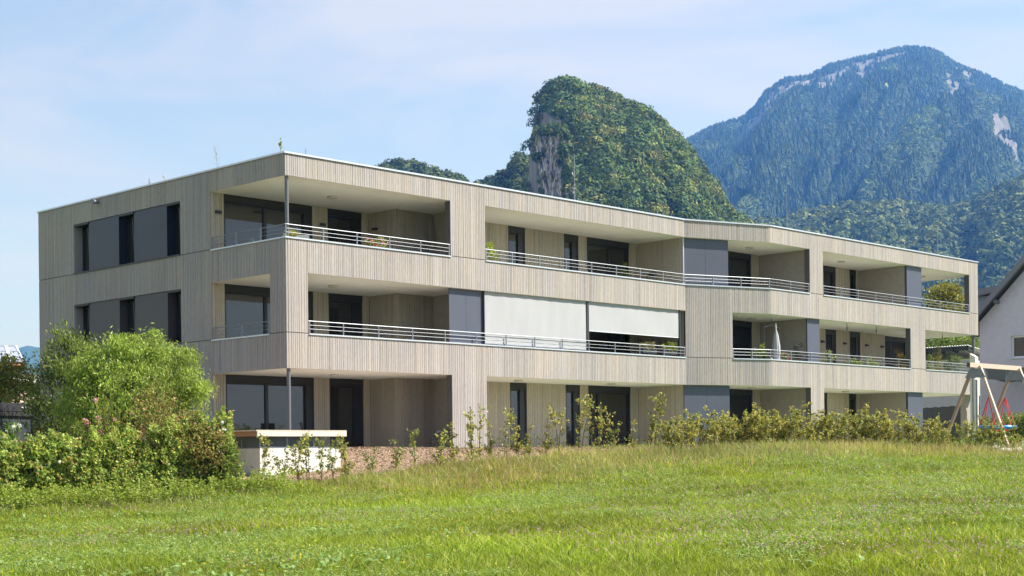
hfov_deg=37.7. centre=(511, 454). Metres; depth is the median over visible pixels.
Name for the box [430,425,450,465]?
hornbeam sapling
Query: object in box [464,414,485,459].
hornbeam sapling
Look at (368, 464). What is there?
hornbeam sapling
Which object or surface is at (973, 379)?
climbing bars
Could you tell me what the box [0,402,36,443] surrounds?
garden canopy
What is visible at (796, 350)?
rose pot
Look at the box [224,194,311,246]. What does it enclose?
window
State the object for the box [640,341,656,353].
rail planter
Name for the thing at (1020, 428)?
garden shrub
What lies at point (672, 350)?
rail planter
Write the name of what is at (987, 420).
garden shrub
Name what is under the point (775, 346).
closed parasol
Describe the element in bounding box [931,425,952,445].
hornbeam sapling
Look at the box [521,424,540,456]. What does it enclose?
hornbeam sapling
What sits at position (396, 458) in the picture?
hornbeam sapling
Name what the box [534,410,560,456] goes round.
hornbeam sapling
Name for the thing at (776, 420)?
hornbeam sapling
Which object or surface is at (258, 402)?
window
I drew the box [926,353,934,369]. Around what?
pot
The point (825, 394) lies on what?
window
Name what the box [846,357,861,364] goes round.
trough plant
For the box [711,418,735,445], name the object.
hornbeam sapling
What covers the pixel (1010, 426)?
nest swing
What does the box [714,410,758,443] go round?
hornbeam sapling
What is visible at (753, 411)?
hornbeam sapling
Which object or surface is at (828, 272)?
window
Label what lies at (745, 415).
hornbeam sapling
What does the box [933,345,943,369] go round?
climber pot
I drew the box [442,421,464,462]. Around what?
hornbeam sapling
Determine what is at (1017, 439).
hornbeam sapling
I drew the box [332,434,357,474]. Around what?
hornbeam sapling
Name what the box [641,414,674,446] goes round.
hornbeam sapling
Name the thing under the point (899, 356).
ornamental grass
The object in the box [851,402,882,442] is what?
hornbeam sapling
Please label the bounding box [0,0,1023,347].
sky
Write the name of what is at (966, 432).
hornbeam sapling
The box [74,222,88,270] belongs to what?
window
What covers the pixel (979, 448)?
seeding grass
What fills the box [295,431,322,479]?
hornbeam sapling
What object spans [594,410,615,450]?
hornbeam sapling
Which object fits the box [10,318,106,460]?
tall shrub
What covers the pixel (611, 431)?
hornbeam sapling
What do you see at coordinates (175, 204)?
window
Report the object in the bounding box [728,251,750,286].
window
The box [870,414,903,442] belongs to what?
hornbeam sapling
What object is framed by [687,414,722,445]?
hornbeam sapling
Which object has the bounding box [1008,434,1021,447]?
hornbeam sapling
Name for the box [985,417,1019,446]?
hornbeam sapling
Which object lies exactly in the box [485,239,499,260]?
green bush pot
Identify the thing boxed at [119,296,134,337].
window
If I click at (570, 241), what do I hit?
window
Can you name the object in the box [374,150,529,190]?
ridge forest
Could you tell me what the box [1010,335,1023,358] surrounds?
window
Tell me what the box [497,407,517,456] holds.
hornbeam sapling
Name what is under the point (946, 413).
board fence
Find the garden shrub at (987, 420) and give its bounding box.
[969,413,1010,436]
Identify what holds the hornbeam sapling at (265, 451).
on the ground at (387, 462)
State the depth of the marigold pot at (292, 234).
46.98 m
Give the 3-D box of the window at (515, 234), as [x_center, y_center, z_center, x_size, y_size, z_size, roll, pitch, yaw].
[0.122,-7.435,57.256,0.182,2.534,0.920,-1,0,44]
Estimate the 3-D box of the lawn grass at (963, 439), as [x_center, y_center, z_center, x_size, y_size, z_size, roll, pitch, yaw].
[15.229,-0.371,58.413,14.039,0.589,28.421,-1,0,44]
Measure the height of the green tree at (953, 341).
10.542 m
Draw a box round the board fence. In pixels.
[923,405,960,439]
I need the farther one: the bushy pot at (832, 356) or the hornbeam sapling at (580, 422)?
the bushy pot at (832, 356)
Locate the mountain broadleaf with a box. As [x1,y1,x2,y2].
[693,57,1023,219]
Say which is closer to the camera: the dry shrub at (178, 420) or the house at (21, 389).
the dry shrub at (178, 420)
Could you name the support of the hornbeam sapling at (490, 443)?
on the ground at (387, 462)
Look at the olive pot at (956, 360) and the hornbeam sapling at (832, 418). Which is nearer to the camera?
the hornbeam sapling at (832, 418)
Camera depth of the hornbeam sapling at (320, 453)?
39.54 m
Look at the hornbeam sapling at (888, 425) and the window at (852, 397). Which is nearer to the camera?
the hornbeam sapling at (888, 425)
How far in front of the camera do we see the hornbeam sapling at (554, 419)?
44.52 m
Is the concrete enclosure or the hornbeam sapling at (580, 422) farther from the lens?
the hornbeam sapling at (580, 422)
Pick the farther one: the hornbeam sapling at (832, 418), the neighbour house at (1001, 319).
the neighbour house at (1001, 319)
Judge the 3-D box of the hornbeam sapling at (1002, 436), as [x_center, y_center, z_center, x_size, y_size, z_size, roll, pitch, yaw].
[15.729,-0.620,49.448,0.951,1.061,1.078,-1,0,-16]
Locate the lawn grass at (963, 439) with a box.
[551,436,1023,448]
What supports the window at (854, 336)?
in the apartment building
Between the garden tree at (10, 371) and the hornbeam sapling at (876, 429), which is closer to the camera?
the hornbeam sapling at (876, 429)
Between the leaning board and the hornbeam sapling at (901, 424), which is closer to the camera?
the hornbeam sapling at (901, 424)
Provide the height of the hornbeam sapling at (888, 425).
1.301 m
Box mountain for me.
[706,52,1023,216]
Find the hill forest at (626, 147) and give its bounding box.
[519,74,757,223]
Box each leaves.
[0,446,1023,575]
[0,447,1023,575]
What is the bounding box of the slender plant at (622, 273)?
[618,260,630,275]
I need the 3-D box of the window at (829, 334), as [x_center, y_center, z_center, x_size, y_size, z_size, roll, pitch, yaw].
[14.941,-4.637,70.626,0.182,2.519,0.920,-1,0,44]
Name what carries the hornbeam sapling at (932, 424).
on the ground at (387, 462)
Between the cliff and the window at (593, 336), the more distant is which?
the cliff
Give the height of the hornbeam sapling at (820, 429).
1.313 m
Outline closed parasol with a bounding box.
[772,323,779,359]
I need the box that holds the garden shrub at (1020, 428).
[1004,410,1023,438]
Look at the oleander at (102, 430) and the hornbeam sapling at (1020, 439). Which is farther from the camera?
the hornbeam sapling at (1020, 439)
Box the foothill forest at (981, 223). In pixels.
[750,172,1023,306]
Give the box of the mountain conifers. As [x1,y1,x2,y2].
[686,44,1023,217]
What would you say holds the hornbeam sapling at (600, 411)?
on the ground at (387, 462)
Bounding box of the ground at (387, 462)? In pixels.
[33,440,1023,501]
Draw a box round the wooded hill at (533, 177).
[527,111,684,217]
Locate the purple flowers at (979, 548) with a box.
[4,445,1023,569]
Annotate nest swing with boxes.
[979,369,1017,431]
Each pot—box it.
[283,227,299,236]
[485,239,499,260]
[750,343,767,358]
[780,350,789,359]
[793,341,801,357]
[822,349,839,362]
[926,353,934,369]
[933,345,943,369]
[943,353,964,370]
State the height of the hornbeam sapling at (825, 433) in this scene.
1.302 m
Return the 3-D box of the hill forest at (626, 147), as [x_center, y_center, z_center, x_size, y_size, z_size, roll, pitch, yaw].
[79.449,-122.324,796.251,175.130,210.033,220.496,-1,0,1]
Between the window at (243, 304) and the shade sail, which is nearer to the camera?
the window at (243, 304)
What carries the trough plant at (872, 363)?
on the apartment building
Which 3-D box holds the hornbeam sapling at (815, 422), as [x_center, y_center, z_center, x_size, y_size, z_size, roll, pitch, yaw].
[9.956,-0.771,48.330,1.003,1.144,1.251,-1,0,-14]
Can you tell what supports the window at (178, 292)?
in the apartment building
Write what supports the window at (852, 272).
in the apartment building
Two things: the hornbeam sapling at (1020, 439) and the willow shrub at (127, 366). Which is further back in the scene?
the hornbeam sapling at (1020, 439)
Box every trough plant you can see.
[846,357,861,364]
[862,357,879,365]
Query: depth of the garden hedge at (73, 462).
35.37 m
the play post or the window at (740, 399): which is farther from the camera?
the window at (740, 399)
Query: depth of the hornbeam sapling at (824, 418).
47.67 m
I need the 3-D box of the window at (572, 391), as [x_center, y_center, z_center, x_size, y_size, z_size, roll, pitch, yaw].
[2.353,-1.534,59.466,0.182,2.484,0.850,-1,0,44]
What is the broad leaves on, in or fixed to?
on the ground at (387, 462)
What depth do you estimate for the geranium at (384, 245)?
49.48 m
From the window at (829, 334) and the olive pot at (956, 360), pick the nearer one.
the window at (829, 334)
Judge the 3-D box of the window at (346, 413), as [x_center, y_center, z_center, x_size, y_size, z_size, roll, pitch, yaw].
[-5.903,-1.444,53.102,0.182,2.484,1.540,-1,0,44]
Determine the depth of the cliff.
757.21 m
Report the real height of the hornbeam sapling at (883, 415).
1.342 m
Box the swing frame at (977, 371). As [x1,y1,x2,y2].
[944,362,1023,446]
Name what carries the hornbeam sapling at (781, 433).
on the ground at (387, 462)
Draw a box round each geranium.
[361,238,379,246]
[375,236,387,247]
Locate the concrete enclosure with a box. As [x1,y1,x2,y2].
[232,430,346,476]
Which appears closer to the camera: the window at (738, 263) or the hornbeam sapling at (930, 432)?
the hornbeam sapling at (930, 432)
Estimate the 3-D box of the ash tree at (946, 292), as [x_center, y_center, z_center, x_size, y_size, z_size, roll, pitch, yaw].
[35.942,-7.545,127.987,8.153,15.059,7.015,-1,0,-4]
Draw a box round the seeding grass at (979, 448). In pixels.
[0,436,1023,518]
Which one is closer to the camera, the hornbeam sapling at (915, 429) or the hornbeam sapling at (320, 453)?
the hornbeam sapling at (320, 453)
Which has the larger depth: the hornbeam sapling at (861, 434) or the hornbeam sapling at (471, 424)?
the hornbeam sapling at (861, 434)
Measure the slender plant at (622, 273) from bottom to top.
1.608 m
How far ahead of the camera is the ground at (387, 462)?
43.90 m
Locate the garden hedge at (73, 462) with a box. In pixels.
[0,405,234,502]
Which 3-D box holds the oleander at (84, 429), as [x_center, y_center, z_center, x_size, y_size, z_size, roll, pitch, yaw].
[-10.386,0.040,36.173,1.316,1.986,1.080,-1,0,44]
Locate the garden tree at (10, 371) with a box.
[0,351,39,434]
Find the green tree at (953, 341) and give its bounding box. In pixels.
[925,336,979,348]
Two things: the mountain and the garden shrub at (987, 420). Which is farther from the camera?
the mountain
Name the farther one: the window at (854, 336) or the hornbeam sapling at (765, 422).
the window at (854, 336)
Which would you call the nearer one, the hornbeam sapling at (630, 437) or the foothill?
the hornbeam sapling at (630, 437)
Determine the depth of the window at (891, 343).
75.58 m
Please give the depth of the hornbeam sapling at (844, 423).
47.78 m
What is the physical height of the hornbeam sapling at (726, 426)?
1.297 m
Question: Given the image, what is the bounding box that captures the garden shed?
[923,345,979,407]
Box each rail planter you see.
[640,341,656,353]
[660,340,678,354]
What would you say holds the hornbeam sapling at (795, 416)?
on the ground at (387, 462)
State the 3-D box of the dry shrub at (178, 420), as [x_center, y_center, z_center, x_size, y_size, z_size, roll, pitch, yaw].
[-8.305,-0.574,37.169,3.004,2.918,1.813,-1,0,-8]
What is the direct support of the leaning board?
on the apartment building
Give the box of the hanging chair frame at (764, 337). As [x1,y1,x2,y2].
[759,317,781,359]
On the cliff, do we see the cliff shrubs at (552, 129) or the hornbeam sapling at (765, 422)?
the cliff shrubs at (552, 129)
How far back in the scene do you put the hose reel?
50.94 m
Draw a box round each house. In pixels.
[0,345,25,367]
[2,371,39,416]
[971,255,1023,421]
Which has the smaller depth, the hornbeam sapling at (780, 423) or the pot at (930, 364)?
the hornbeam sapling at (780, 423)
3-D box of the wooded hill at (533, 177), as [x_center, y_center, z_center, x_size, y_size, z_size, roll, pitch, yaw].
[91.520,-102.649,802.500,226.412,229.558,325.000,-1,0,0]
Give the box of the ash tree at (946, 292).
[922,279,964,361]
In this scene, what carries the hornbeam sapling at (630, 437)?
on the ground at (387, 462)
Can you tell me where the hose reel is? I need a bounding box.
[433,431,445,446]
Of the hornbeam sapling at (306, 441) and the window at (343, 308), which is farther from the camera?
the window at (343, 308)
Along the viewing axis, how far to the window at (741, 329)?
65.55 m
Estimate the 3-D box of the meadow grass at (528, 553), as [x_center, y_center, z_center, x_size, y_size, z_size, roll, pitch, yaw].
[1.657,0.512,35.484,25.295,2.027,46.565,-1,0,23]
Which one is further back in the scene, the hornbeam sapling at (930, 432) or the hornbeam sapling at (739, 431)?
the hornbeam sapling at (930, 432)
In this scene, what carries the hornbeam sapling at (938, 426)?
on the ground at (387, 462)
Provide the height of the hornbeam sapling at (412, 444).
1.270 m
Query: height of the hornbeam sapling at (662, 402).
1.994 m
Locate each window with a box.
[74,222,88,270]
[75,303,89,346]
[118,212,133,262]
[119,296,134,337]
[166,201,180,254]
[167,289,181,341]
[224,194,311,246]
[225,284,312,337]
[226,375,313,447]
[327,208,360,244]
[328,293,361,335]
[329,378,362,447]
[508,226,524,263]
[510,382,526,446]
[564,234,577,270]
[565,385,579,446]
[587,237,628,275]
[588,385,629,446]
[589,331,628,352]
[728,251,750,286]
[730,389,752,442]
[732,320,751,358]
[823,265,835,295]
[824,393,826,416]
[825,329,835,362]
[849,394,855,439]
[850,269,855,297]
[850,331,859,364]
[885,336,905,366]
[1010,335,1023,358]
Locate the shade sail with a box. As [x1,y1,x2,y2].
[985,368,1023,381]
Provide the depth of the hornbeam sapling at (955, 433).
48.76 m
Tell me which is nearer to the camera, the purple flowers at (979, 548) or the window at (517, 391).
the purple flowers at (979, 548)
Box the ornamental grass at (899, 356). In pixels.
[892,348,907,367]
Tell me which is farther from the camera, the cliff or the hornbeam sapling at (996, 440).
the cliff
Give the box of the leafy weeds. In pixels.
[0,466,293,510]
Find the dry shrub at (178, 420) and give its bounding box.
[117,374,237,482]
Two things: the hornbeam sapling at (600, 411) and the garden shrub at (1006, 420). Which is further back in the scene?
the garden shrub at (1006, 420)
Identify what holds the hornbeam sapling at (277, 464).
on the ground at (387, 462)
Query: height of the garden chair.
0.920 m
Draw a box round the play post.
[970,354,978,434]
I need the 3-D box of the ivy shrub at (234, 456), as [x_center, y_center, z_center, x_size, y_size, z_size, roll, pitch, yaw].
[-7.072,0.380,37.319,0.947,1.966,1.182,-1,0,44]
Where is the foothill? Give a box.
[827,200,1022,360]
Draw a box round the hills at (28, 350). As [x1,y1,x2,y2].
[18,346,39,374]
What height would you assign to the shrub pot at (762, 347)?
1.412 m
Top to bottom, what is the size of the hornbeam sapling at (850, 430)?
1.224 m
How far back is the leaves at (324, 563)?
20.96 m
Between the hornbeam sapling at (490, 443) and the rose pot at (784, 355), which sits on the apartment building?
the rose pot at (784, 355)
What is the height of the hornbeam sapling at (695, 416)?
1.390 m
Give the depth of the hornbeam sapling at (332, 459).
40.11 m
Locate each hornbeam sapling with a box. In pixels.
[250,433,275,478]
[272,448,292,478]
[287,439,306,481]
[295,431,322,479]
[314,436,329,478]
[324,433,339,480]
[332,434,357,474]
[362,447,378,471]
[389,439,405,471]
[403,428,421,462]
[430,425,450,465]
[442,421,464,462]
[457,402,491,459]
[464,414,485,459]
[481,422,494,454]
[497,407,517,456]
[500,415,527,457]
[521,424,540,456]
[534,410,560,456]
[544,403,571,449]
[575,394,594,452]
[577,398,609,448]
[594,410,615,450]
[604,422,621,448]
[624,419,640,447]
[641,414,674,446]
[647,392,666,448]
[660,415,690,447]
[661,417,700,447]
[677,409,699,448]
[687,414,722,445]
[695,405,720,445]
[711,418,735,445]
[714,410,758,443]
[715,410,739,445]
[716,410,760,442]
[727,409,766,444]
[741,402,770,442]
[754,411,790,443]
[756,412,786,438]
[758,411,780,441]
[769,409,798,442]
[769,412,805,442]
[781,401,823,442]
[792,412,831,443]
[803,416,830,441]
[807,409,845,441]
[811,408,833,442]
[817,409,845,440]
[828,406,865,440]
[834,412,871,441]
[848,408,892,442]
[849,414,874,443]
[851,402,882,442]
[862,411,894,443]
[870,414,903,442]
[882,409,917,442]
[890,410,926,445]
[904,416,938,445]
[911,412,949,443]
[921,420,943,444]
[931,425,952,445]
[934,422,962,444]
[959,415,993,445]
[973,423,1003,447]
[976,421,1009,446]
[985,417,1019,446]
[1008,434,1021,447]
[1009,431,1022,446]
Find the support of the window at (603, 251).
in the apartment building
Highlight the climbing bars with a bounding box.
[972,378,977,439]
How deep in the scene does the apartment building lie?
53.90 m
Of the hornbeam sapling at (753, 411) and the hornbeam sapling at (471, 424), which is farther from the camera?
the hornbeam sapling at (753, 411)
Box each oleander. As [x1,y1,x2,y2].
[0,418,35,481]
[67,417,92,485]
[80,391,146,480]
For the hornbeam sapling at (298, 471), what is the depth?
39.17 m
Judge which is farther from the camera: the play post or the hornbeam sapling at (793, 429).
the play post
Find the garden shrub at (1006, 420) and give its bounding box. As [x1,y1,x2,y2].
[1000,411,1020,434]
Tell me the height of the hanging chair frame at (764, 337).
1.815 m
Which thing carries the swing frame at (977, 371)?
on the ground at (387, 462)
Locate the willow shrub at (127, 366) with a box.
[47,325,226,445]
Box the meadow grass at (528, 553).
[0,442,1023,575]
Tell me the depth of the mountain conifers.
3042.98 m
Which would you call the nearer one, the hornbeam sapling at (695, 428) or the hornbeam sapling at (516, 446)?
the hornbeam sapling at (516, 446)
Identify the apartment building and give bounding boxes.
[37,151,980,448]
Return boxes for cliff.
[534,132,577,199]
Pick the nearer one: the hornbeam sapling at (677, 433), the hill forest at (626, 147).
the hornbeam sapling at (677, 433)
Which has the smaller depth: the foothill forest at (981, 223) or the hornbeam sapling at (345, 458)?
the hornbeam sapling at (345, 458)
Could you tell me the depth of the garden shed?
98.44 m
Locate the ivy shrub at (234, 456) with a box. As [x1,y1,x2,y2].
[204,434,246,488]
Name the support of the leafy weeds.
on the ground at (387, 462)
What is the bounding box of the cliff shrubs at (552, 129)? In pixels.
[529,120,581,200]
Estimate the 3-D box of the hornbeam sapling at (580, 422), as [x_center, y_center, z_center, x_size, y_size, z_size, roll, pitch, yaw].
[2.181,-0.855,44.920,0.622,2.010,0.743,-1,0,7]
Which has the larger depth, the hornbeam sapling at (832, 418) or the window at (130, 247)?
the window at (130, 247)
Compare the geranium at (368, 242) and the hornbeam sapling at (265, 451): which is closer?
the hornbeam sapling at (265, 451)
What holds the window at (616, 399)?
in the apartment building
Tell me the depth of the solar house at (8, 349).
127.08 m
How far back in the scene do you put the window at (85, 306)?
55.32 m
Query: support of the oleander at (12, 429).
on the ground at (387, 462)
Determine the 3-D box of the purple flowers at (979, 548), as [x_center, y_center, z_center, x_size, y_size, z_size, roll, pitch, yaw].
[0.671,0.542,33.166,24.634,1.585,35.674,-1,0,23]
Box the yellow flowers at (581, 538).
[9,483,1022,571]
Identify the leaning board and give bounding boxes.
[428,217,434,253]
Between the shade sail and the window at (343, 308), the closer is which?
the window at (343, 308)
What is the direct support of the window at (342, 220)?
in the apartment building
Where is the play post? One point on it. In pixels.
(973, 358)
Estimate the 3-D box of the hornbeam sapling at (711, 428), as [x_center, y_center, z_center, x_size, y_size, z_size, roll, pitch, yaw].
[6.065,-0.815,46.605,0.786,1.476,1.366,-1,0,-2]
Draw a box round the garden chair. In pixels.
[296,235,308,238]

